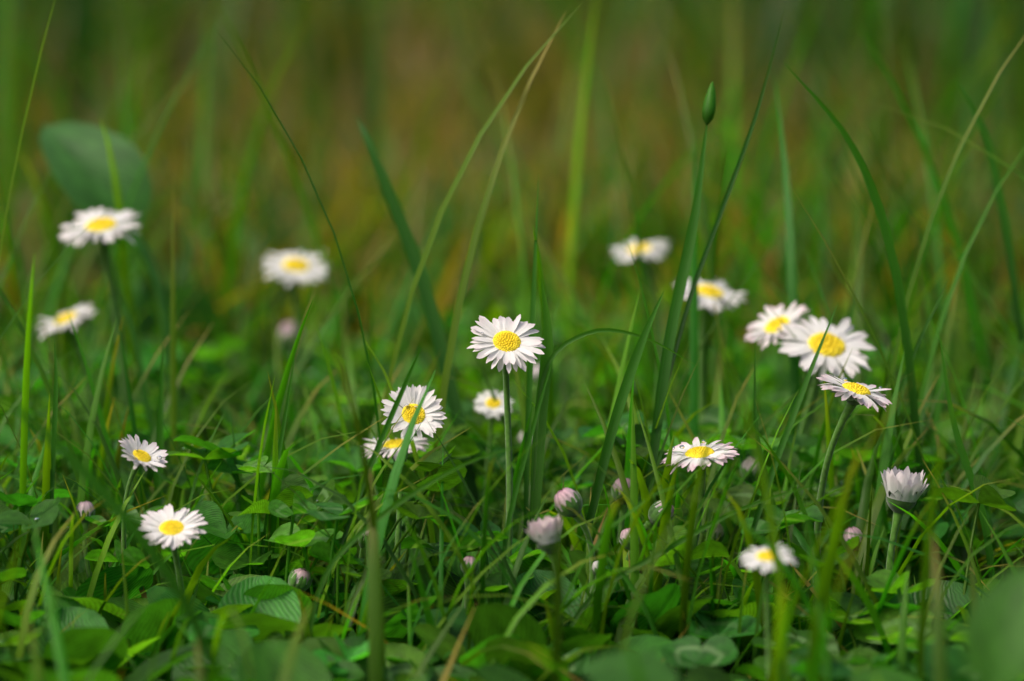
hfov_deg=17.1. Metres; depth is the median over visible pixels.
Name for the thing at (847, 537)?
daisy bud
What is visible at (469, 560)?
daisy bud
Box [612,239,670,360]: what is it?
daisy
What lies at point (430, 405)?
daisy
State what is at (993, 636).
leaf
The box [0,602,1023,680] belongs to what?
clover
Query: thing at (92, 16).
tall grass
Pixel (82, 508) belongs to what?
daisy bud
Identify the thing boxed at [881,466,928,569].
daisy
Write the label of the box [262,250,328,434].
daisy
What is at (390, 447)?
daisy
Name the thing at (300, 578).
daisy bud
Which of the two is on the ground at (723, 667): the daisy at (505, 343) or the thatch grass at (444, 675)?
the thatch grass at (444, 675)
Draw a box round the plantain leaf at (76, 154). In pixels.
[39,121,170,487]
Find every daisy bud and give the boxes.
[76,501,94,577]
[278,321,303,386]
[288,568,312,591]
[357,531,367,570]
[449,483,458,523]
[460,555,478,607]
[517,431,532,442]
[533,364,545,466]
[554,488,594,582]
[591,561,597,579]
[611,478,629,565]
[619,528,639,572]
[625,500,674,560]
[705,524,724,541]
[740,456,758,516]
[843,526,863,586]
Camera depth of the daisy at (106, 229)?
1.08 m
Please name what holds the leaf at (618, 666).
on the ground at (723, 667)
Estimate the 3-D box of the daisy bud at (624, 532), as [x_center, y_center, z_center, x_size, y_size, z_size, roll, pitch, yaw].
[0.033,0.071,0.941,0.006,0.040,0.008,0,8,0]
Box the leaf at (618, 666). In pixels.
[580,649,678,680]
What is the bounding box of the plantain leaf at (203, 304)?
[133,279,220,396]
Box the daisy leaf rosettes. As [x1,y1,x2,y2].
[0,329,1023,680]
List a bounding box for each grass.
[0,0,1023,262]
[0,0,1023,576]
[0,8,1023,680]
[0,23,1023,407]
[0,291,1023,680]
[0,301,1023,680]
[12,0,1014,129]
[16,471,1022,680]
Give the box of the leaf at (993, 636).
[963,567,1023,680]
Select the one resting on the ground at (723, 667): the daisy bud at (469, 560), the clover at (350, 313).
the clover at (350, 313)
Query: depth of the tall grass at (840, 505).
0.84 m
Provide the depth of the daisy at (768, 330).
1.03 m
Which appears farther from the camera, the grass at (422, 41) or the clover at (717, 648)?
the grass at (422, 41)
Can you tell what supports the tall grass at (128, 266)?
on the ground at (723, 667)
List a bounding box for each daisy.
[36,302,99,469]
[58,207,141,472]
[118,434,167,597]
[141,504,207,587]
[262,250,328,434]
[364,436,428,537]
[380,384,446,573]
[467,314,545,557]
[473,389,512,512]
[523,515,563,639]
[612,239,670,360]
[660,437,739,549]
[673,278,746,485]
[740,543,797,677]
[744,301,814,510]
[778,316,875,529]
[813,373,891,601]
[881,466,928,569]
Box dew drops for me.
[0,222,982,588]
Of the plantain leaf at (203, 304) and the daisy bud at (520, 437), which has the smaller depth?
the daisy bud at (520, 437)
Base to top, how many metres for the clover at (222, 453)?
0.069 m
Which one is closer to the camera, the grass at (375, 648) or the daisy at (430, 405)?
the grass at (375, 648)
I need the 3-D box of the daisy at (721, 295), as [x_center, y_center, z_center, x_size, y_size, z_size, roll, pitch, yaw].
[0.063,0.027,1.085,0.024,0.096,0.023,0,8,0]
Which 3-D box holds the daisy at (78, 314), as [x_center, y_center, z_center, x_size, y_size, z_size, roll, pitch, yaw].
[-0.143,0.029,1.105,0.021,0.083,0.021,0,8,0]
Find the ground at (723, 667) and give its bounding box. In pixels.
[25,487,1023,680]
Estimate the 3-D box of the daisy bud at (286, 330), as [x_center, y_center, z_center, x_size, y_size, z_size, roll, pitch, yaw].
[-0.078,0.025,1.204,0.009,0.064,0.010,0,8,0]
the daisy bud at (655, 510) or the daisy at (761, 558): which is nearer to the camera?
the daisy at (761, 558)
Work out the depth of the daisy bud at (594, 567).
0.93 m
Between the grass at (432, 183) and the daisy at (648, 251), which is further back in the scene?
the grass at (432, 183)
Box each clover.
[0,289,1023,664]
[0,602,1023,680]
[28,103,1021,383]
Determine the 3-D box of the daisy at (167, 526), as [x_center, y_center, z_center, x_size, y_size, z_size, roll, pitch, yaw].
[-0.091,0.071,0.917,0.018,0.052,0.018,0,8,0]
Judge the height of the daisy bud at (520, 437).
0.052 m
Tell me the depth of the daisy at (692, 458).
0.95 m
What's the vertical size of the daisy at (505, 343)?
0.094 m
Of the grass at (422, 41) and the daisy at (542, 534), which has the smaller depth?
the daisy at (542, 534)
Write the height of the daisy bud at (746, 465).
0.051 m
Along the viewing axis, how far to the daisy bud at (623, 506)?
0.98 m
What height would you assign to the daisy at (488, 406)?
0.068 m

